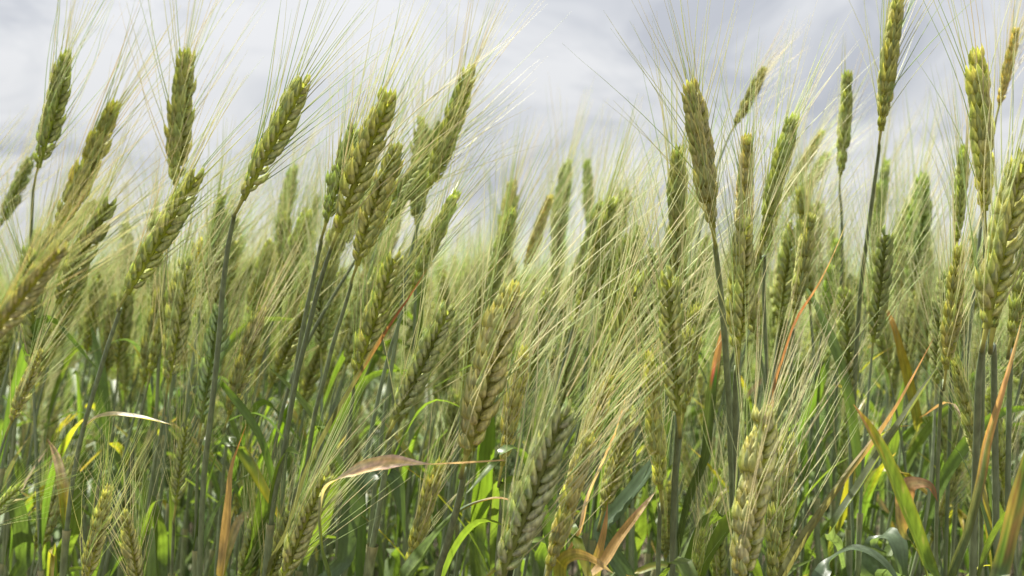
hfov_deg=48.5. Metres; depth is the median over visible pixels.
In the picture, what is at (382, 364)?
wheat stalk
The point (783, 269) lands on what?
wheat stalk
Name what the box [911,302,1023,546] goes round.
wheat stalk
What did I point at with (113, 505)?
wheat stalk
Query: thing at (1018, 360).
wheat stalk
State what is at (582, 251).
wheat stalk
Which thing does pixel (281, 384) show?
wheat stalk
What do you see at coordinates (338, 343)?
wheat stalk
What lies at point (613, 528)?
wheat stalk
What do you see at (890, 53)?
wheat stalk
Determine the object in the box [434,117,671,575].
wheat stalk
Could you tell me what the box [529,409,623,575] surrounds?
wheat stalk
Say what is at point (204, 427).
wheat stalk
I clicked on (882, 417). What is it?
wheat stalk
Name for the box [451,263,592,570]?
wheat stalk
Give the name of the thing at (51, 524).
wheat stalk
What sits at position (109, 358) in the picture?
wheat stalk
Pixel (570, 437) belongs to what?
wheat stalk
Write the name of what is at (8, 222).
wheat stalk
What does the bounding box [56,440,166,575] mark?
wheat stalk
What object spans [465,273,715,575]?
wheat stalk
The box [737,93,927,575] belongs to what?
wheat stalk
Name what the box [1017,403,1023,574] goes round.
wheat stalk
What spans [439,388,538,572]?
wheat stalk
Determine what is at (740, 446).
wheat stalk
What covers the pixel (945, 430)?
wheat stalk
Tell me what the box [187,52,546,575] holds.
wheat stalk
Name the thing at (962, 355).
wheat stalk
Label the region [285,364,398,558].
wheat stalk
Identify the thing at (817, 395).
wheat stalk
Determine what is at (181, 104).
wheat stalk
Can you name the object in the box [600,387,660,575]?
wheat stalk
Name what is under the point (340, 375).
wheat stalk
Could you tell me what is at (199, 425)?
wheat stalk
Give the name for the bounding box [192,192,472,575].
wheat stalk
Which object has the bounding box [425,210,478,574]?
wheat stalk
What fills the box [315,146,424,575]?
wheat stalk
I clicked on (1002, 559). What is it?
wheat stalk
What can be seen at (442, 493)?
wheat stalk
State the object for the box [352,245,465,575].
wheat stalk
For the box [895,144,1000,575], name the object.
wheat stalk
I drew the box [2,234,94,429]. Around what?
wheat stalk
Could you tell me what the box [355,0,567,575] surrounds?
wheat stalk
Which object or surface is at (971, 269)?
wheat stalk
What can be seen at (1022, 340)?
wheat stalk
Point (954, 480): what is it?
wheat stalk
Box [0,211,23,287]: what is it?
wheat stalk
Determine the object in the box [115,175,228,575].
wheat stalk
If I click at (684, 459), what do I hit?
wheat stalk
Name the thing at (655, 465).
wheat stalk
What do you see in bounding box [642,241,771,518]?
wheat stalk
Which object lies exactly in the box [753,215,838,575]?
wheat stalk
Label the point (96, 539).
wheat stalk
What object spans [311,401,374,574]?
wheat stalk
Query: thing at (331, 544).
wheat stalk
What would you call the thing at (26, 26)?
sky
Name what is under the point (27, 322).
wheat stalk
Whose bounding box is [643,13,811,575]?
wheat stalk
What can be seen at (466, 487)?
wheat stalk
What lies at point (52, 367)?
wheat stalk
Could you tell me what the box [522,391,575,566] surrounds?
wheat stalk
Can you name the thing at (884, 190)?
wheat stalk
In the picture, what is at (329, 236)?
wheat stalk
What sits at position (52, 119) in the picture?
wheat stalk
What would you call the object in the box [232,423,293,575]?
wheat stalk
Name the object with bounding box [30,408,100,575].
wheat stalk
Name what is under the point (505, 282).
wheat stalk
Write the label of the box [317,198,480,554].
wheat stalk
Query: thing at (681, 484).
wheat stalk
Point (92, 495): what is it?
wheat stalk
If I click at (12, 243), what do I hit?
wheat stalk
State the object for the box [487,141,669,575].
wheat stalk
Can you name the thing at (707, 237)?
wheat stalk
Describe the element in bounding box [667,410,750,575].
wheat stalk
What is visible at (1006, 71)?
wheat stalk
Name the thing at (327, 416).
wheat stalk
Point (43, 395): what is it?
wheat stalk
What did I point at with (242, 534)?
wheat stalk
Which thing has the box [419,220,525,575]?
wheat stalk
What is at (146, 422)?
wheat stalk
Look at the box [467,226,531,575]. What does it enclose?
wheat stalk
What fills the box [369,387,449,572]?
wheat stalk
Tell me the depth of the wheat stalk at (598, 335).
1.20 m
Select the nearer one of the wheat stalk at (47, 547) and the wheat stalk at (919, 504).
the wheat stalk at (47, 547)
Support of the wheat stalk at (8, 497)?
on the ground
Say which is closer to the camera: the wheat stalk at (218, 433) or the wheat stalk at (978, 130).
the wheat stalk at (978, 130)
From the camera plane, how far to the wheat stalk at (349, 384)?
1.49 m
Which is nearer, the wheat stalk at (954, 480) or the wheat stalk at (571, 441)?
the wheat stalk at (954, 480)
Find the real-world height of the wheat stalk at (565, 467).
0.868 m
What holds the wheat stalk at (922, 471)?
on the ground
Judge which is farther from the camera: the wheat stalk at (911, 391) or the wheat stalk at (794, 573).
the wheat stalk at (794, 573)
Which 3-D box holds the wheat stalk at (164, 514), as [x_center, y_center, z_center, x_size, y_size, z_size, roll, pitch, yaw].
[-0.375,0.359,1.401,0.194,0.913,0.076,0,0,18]
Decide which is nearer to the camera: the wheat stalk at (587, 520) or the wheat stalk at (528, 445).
the wheat stalk at (587, 520)
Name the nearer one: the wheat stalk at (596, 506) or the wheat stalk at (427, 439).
the wheat stalk at (596, 506)
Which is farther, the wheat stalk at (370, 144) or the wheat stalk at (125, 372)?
the wheat stalk at (125, 372)
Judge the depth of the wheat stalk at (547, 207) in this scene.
1.25 m
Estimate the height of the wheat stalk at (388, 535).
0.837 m
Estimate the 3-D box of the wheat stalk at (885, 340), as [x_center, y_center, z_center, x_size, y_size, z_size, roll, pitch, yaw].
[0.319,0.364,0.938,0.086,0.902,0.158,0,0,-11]
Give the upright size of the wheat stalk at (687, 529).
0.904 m
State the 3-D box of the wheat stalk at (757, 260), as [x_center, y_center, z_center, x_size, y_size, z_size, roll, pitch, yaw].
[0.213,0.335,1.035,0.211,0.963,0.083,0,0,42]
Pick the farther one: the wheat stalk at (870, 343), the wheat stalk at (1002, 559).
the wheat stalk at (870, 343)
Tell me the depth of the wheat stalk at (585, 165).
1.54 m
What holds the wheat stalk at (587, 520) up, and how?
on the ground
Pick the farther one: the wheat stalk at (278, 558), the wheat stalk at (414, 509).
the wheat stalk at (414, 509)
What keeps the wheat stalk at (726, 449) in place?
on the ground
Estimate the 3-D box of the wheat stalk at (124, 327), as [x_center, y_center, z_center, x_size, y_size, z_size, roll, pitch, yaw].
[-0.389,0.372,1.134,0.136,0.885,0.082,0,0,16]
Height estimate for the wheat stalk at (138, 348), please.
0.962 m
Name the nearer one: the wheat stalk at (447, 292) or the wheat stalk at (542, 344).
the wheat stalk at (542, 344)
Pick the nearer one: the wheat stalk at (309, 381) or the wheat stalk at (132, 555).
the wheat stalk at (132, 555)
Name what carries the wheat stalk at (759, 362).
on the ground
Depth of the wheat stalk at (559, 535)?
0.60 m
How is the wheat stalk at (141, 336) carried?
on the ground
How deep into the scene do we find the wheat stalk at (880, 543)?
1.08 m
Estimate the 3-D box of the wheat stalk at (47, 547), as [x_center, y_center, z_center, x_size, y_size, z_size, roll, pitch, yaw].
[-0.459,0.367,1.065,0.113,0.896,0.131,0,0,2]
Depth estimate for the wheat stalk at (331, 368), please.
1.29 m
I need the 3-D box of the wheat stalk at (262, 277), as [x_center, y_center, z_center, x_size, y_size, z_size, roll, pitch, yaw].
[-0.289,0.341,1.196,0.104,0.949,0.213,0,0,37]
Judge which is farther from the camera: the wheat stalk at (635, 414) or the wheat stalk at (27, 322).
the wheat stalk at (635, 414)
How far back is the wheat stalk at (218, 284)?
1.19 m
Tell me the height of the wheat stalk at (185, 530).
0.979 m
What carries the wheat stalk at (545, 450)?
on the ground
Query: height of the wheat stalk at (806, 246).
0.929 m
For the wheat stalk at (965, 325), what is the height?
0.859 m
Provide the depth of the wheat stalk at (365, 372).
1.12 m
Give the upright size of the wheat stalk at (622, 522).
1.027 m
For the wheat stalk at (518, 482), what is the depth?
0.96 m
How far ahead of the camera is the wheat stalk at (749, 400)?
1.54 m
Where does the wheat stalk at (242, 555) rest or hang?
on the ground
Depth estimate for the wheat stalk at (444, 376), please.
1.08 m
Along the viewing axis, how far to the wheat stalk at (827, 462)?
1.26 m
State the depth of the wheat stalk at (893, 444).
1.20 m
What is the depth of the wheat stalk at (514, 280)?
1.47 m
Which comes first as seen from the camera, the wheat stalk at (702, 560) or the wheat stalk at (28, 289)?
the wheat stalk at (28, 289)
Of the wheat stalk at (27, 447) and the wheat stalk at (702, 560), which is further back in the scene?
the wheat stalk at (27, 447)
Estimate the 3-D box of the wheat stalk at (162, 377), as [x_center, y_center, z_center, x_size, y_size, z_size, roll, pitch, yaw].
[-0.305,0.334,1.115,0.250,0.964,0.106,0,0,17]
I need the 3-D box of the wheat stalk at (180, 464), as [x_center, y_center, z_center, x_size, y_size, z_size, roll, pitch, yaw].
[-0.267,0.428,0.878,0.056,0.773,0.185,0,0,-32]
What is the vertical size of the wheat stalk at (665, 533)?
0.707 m
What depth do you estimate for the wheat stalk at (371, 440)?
1.40 m
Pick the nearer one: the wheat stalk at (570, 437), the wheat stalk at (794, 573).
the wheat stalk at (570, 437)
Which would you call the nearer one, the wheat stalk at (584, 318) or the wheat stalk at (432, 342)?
the wheat stalk at (432, 342)
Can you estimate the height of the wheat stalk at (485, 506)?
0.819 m
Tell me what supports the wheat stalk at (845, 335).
on the ground
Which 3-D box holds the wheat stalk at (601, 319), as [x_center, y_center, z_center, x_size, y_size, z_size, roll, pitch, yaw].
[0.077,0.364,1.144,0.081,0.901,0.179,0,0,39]
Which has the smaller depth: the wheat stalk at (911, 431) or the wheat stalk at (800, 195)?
the wheat stalk at (800, 195)
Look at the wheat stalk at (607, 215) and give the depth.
0.82 m
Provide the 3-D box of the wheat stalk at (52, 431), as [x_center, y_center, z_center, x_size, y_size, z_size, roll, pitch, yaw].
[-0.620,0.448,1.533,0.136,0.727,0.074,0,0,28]
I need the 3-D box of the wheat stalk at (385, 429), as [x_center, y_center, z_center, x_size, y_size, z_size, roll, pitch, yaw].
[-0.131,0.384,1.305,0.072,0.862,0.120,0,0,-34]
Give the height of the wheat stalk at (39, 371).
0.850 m
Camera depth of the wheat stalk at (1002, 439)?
0.85 m
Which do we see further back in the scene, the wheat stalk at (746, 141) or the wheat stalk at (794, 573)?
the wheat stalk at (794, 573)
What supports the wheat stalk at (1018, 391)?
on the ground
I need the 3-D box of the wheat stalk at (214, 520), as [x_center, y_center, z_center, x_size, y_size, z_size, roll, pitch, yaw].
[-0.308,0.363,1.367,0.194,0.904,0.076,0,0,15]
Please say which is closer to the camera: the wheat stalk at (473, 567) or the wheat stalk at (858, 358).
the wheat stalk at (473, 567)
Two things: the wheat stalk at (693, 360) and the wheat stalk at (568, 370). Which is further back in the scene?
the wheat stalk at (568, 370)
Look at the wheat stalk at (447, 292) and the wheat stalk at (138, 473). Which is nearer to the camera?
the wheat stalk at (138, 473)
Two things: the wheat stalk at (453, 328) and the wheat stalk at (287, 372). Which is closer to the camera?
the wheat stalk at (453, 328)
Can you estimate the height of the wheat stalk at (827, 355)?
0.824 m
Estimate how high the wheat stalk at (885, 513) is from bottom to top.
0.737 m
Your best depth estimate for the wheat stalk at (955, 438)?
0.90 m
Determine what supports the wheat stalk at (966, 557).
on the ground
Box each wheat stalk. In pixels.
[0,0,200,575]
[0,96,229,497]
[0,102,89,422]
[0,108,38,210]
[0,122,199,338]
[0,123,134,574]
[0,140,100,575]
[0,171,63,442]
[0,177,28,262]
[0,179,89,547]
[0,193,109,353]
[0,198,47,291]
[0,207,69,575]
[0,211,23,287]
[0,230,28,305]
[0,266,123,546]
[0,273,130,561]
[0,287,86,556]
[0,291,97,575]
[0,306,54,386]
[0,428,89,525]
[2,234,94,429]
[2,372,75,571]
[4,0,128,575]
[5,346,77,521]
[7,221,138,573]
[9,178,161,573]
[14,357,71,472]
[16,211,178,560]
[22,223,247,575]
[25,396,134,575]
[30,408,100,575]
[33,366,93,552]
[33,393,136,575]
[38,216,247,575]
[47,49,307,575]
[51,165,269,575]
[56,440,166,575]
[60,141,164,246]
[63,162,163,487]
[67,178,265,575]
[70,403,159,575]
[71,221,145,575]
[72,118,292,575]
[75,140,298,571]
[80,130,204,520]
[83,237,170,575]
[89,266,174,574]
[90,225,181,575]
[91,410,191,575]
[113,0,266,565]
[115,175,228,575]
[115,178,298,502]
[117,361,264,572]
[123,141,318,575]
[125,200,318,574]
[132,212,270,522]
[134,317,238,516]
[135,173,192,575]
[139,153,278,557]
[139,212,271,575]
[142,349,227,575]
[143,212,315,575]
[146,170,318,575]
[151,124,356,527]
[174,111,435,575]
[174,194,315,575]
[176,170,349,575]
[178,202,322,549]
[178,223,323,572]
[179,203,352,563]
[180,142,303,575]
[184,302,247,575]
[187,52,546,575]
[188,101,347,493]
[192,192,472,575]
[195,0,419,575]
[199,31,503,575]
[205,272,262,574]
[208,358,284,575]
[209,216,376,575]
[214,215,342,575]
[216,144,357,443]
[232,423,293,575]
[237,421,338,575]
[245,178,406,575]
[251,57,436,519]
[251,216,408,564]
[251,423,354,575]
[255,226,412,495]
[258,138,329,490]
[259,192,453,571]
[259,381,299,491]
[262,0,510,575]
[268,92,531,575]
[278,276,352,499]
[279,378,432,575]
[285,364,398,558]
[287,157,449,574]
[291,30,512,575]
[292,384,346,565]
[296,144,494,575]
[300,161,435,401]
[307,70,494,575]
[307,208,413,564]
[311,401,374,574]
[312,289,432,575]
[313,155,500,575]
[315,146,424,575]
[315,315,404,567]
[315,322,448,575]
[315,381,360,459]
[315,392,442,566]
[316,331,352,441]
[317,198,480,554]
[326,387,395,541]
[332,273,353,391]
[338,248,389,533]
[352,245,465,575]
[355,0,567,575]
[361,200,557,575]
[361,227,523,538]
[363,190,546,575]
[366,228,527,575]
[367,355,442,545]
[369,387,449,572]
[381,268,434,549]
[383,277,473,564]
[385,116,577,550]
[388,24,493,566]
[389,212,544,575]
[399,376,507,575]
[404,219,756,575]
[412,187,529,575]
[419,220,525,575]
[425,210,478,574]
[427,96,681,575]
[427,345,514,575]
[430,348,500,573]
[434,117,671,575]
[434,238,573,575]
[439,215,604,569]
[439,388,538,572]
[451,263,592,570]
[454,284,540,575]
[455,266,486,574]
[460,99,663,575]
[463,386,505,575]
[463,412,531,575]
[465,236,598,575]
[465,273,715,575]
[466,206,595,557]
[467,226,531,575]
[469,157,547,466]
[470,254,612,575]
[471,103,567,573]
[471,131,594,463]
[473,229,521,453]
[486,320,710,575]
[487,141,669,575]
[495,232,723,575]
[500,372,578,575]
[502,423,565,543]
[503,146,701,565]
[507,298,599,575]
[517,120,772,525]
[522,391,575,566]
[525,321,597,569]
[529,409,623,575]
[531,161,704,575]
[532,154,667,575]
[533,72,633,575]
[534,326,681,575]
[535,146,601,455]
[538,272,598,575]
[539,234,635,575]
[548,140,738,548]
[556,275,655,575]
[564,390,587,575]
[565,96,689,549]
[566,187,706,574]
[566,337,655,530]
[568,215,657,575]
[571,0,777,575]
[572,130,606,467]
[575,316,656,575]
[581,280,724,575]
[593,240,709,575]
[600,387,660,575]
[602,401,666,575]
[607,142,737,575]
[609,118,739,549]
[627,180,758,575]
[628,19,734,575]
[637,325,757,556]
[641,410,704,574]
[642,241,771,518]
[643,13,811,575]
[646,426,704,575]
[648,123,846,542]
[655,201,733,575]
[659,222,892,575]
[664,102,814,575]
[667,215,765,575]
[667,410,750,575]
[668,256,766,559]
[671,400,708,575]
[679,201,835,575]
[679,473,731,575]
[685,301,750,546]
[687,182,740,559]
[689,150,852,546]
[689,150,867,575]
[692,130,904,573]
[693,6,870,575]
[694,411,748,514]
[698,396,807,575]
[698,404,802,477]
[699,244,771,575]
[701,188,898,574]
[703,30,810,575]
[705,64,876,552]
[710,254,822,575]
[716,190,785,575]
[721,98,873,456]
[725,310,930,575]
[727,197,785,412]
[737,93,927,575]
[751,361,811,575]
[752,274,833,495]
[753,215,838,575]
[765,293,865,550]
[779,131,880,436]
[779,314,866,575]
[784,179,899,511]
[786,326,880,575]
[789,298,816,374]
[790,152,911,573]
[790,186,914,575]
[791,261,957,555]
[795,155,946,573]
[797,174,886,575]
[803,222,973,557]
[806,131,955,575]
[811,0,973,575]
[819,183,896,529]
[824,133,951,566]
[824,201,884,543]
[824,239,1021,554]
[825,190,963,575]
[825,340,928,536]
[827,346,907,575]
[829,35,886,566]
[832,405,1023,575]
[837,367,939,567]
[839,131,969,539]
[846,256,966,528]
[851,92,944,575]
[855,70,971,527]
[857,308,1023,575]
[860,191,976,572]
[862,144,1023,573]
[874,206,964,505]
[875,200,973,569]
[876,225,1006,575]
[883,278,1003,557]
[886,195,1023,575]
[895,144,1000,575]
[898,356,985,575]
[903,364,1023,568]
[906,297,1012,570]
[907,64,997,575]
[908,364,963,471]
[910,0,1009,575]
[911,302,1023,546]
[916,357,973,573]
[921,129,1023,575]
[922,396,1019,573]
[931,156,997,572]
[931,326,1021,575]
[941,281,976,512]
[942,0,1023,574]
[942,415,990,575]
[943,0,1023,575]
[943,229,1023,575]
[949,306,1023,575]
[954,147,1023,493]
[957,318,1022,572]
[965,139,1023,575]
[966,294,1020,569]
[966,312,1023,575]
[985,392,1023,511]
[988,298,1023,400]
[999,354,1023,575]
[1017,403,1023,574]
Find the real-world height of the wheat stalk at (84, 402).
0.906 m
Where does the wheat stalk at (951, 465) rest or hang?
on the ground
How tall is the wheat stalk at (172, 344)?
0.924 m
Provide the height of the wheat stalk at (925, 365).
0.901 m
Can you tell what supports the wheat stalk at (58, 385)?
on the ground
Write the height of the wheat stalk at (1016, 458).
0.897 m
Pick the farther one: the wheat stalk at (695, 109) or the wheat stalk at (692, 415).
the wheat stalk at (692, 415)
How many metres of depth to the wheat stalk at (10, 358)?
1.05 m
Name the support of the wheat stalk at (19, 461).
on the ground
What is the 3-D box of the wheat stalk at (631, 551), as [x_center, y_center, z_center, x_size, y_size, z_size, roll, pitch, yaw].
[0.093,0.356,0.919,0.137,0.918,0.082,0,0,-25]
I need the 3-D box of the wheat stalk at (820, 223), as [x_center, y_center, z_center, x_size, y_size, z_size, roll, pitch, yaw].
[0.269,0.322,1.121,0.242,0.988,0.118,0,0,-34]
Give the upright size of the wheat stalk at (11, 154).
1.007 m
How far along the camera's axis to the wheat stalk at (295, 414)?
1.17 m
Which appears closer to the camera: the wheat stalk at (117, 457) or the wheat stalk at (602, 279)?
the wheat stalk at (117, 457)
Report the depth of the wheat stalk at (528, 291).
1.48 m
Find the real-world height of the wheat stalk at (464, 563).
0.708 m
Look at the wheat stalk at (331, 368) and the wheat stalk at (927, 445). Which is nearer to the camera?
the wheat stalk at (331, 368)
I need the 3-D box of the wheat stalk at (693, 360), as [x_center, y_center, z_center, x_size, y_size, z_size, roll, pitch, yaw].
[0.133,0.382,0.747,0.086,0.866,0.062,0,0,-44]
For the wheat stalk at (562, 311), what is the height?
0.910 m
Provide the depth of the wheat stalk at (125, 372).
1.32 m
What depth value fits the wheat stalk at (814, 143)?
1.15 m
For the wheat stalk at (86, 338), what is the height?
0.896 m
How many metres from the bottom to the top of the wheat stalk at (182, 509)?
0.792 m
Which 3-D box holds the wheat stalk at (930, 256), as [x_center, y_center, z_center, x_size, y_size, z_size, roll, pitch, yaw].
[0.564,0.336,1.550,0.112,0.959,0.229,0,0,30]
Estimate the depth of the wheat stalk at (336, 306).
1.24 m
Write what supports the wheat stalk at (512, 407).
on the ground
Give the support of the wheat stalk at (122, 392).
on the ground
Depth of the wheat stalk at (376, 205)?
0.74 m
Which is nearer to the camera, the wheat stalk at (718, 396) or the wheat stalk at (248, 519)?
the wheat stalk at (248, 519)
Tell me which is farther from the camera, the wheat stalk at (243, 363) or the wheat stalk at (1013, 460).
the wheat stalk at (1013, 460)
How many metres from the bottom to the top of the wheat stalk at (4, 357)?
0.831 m
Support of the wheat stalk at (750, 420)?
on the ground
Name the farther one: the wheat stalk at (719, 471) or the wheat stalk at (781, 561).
the wheat stalk at (719, 471)
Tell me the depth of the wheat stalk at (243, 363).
0.84 m
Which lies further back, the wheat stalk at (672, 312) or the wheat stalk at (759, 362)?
the wheat stalk at (759, 362)
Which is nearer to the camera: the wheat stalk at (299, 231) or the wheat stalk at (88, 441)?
the wheat stalk at (299, 231)
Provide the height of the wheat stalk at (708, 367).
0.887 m
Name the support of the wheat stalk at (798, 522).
on the ground
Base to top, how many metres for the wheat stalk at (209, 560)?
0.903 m
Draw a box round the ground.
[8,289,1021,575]
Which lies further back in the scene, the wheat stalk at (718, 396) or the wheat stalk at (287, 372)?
the wheat stalk at (287, 372)
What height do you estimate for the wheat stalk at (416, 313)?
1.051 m
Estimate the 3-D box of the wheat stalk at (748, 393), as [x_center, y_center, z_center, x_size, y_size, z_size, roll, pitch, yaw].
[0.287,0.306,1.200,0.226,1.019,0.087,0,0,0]
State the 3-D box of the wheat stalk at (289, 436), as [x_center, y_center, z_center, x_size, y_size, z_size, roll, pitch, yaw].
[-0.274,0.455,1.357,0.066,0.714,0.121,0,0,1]
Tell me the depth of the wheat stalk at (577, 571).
1.44 m
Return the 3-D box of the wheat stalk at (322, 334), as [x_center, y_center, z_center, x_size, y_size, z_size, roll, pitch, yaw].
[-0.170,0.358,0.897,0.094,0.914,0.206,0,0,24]
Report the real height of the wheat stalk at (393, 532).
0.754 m
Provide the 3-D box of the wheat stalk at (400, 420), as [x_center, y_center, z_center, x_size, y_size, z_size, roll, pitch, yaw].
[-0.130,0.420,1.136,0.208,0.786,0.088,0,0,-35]
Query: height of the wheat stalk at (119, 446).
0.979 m
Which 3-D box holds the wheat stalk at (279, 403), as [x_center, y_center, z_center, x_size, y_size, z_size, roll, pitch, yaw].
[-0.179,0.287,1.186,0.205,1.060,0.110,0,0,-7]
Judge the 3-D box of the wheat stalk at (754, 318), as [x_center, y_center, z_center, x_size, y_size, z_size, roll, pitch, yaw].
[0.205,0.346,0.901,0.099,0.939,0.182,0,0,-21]
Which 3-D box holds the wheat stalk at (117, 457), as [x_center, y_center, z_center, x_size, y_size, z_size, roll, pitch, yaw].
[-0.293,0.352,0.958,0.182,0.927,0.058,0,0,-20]
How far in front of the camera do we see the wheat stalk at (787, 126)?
0.76 m
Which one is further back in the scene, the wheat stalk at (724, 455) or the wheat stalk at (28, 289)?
the wheat stalk at (724, 455)
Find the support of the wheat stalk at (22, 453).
on the ground
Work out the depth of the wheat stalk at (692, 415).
1.28 m
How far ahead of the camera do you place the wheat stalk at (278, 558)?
0.80 m
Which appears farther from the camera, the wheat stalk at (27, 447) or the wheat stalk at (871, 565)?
the wheat stalk at (27, 447)
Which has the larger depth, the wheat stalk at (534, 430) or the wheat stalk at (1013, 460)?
the wheat stalk at (1013, 460)
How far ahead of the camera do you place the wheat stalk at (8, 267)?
1.46 m
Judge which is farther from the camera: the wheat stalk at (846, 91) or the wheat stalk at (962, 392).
the wheat stalk at (846, 91)
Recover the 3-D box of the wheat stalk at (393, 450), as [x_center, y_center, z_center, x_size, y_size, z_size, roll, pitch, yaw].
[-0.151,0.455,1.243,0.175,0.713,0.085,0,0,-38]
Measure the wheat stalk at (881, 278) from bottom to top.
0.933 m
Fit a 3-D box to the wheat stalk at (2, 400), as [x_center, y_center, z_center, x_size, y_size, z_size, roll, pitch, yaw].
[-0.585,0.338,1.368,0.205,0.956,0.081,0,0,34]
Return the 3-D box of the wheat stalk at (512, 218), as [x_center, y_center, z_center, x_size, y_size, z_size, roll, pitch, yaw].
[-0.048,0.335,0.925,0.208,0.962,0.101,0,0,12]
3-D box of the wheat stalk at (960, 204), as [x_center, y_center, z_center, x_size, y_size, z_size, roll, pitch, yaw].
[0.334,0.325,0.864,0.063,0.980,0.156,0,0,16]
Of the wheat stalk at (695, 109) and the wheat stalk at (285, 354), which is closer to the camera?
the wheat stalk at (695, 109)
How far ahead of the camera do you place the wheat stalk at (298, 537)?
0.66 m
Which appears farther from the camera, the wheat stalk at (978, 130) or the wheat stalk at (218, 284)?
the wheat stalk at (218, 284)
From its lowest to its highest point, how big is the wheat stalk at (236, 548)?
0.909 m
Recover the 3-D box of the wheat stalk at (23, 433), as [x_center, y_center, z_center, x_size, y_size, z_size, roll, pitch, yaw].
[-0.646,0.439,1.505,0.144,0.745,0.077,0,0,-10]
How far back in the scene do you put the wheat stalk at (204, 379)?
0.82 m
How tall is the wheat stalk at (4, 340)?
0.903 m
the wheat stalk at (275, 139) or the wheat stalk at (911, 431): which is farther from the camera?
the wheat stalk at (911, 431)
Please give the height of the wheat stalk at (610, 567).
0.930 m
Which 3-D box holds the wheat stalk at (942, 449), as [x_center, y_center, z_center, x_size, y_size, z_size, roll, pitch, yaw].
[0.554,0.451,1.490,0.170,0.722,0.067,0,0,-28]
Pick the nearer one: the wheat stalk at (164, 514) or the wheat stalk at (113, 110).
the wheat stalk at (113, 110)
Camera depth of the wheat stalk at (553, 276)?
1.25 m
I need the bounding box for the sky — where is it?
[0,0,1023,286]
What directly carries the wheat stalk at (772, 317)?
on the ground
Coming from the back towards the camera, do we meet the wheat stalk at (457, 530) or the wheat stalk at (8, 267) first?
the wheat stalk at (8, 267)
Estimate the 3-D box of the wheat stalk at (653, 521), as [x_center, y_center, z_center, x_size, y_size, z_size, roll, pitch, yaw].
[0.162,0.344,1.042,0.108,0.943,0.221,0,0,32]
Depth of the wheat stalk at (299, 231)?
1.03 m
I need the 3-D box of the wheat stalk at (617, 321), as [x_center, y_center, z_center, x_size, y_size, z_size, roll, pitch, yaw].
[0.078,0.357,0.707,0.184,0.916,0.097,0,0,-19]
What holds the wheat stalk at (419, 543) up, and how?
on the ground
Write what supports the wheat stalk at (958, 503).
on the ground
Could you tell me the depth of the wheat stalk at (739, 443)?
0.99 m
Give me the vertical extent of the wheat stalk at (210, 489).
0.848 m
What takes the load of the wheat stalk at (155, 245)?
on the ground
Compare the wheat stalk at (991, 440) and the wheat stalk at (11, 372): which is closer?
the wheat stalk at (991, 440)
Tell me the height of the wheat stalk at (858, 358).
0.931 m
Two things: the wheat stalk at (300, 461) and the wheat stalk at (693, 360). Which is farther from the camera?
the wheat stalk at (300, 461)
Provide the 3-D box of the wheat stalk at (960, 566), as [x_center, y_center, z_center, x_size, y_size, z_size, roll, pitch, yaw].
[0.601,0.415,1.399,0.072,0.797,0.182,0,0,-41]
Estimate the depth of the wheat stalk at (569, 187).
1.35 m
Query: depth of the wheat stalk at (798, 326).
1.57 m
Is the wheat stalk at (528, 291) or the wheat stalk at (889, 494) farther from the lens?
the wheat stalk at (528, 291)
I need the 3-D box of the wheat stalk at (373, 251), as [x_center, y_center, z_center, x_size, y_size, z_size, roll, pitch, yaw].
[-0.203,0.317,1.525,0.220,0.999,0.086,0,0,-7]
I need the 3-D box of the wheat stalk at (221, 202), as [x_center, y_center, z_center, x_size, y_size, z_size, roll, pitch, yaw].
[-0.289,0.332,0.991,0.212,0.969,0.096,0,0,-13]
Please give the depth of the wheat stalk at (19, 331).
1.42 m
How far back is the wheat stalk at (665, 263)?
1.09 m
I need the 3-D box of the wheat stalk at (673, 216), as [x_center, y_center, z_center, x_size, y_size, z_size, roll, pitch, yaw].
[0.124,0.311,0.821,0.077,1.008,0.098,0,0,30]
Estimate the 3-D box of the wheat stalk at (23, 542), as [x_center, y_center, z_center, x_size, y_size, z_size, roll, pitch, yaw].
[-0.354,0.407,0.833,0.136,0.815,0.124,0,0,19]
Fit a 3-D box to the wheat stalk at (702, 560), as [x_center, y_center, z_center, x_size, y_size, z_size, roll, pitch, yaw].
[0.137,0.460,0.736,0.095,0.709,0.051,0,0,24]
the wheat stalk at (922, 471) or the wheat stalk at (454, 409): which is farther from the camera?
the wheat stalk at (922, 471)
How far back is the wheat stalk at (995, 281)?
0.58 m
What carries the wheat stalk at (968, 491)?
on the ground
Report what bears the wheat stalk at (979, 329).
on the ground
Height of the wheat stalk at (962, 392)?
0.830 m
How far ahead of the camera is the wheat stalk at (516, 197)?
1.35 m
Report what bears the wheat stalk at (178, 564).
on the ground
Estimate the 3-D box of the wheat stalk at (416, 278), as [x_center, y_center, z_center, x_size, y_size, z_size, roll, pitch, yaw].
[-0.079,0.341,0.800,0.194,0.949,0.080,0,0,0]
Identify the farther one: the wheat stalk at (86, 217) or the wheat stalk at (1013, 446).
the wheat stalk at (1013, 446)
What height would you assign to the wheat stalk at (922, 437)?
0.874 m
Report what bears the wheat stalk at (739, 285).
on the ground
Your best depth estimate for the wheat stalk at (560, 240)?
1.34 m
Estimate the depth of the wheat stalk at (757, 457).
0.58 m
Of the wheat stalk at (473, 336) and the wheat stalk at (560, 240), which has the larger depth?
the wheat stalk at (560, 240)
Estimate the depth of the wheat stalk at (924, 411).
1.40 m
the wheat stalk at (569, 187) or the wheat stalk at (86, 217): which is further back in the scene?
the wheat stalk at (569, 187)
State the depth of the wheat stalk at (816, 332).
1.16 m
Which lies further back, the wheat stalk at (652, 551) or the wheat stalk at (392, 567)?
the wheat stalk at (652, 551)
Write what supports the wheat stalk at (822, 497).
on the ground

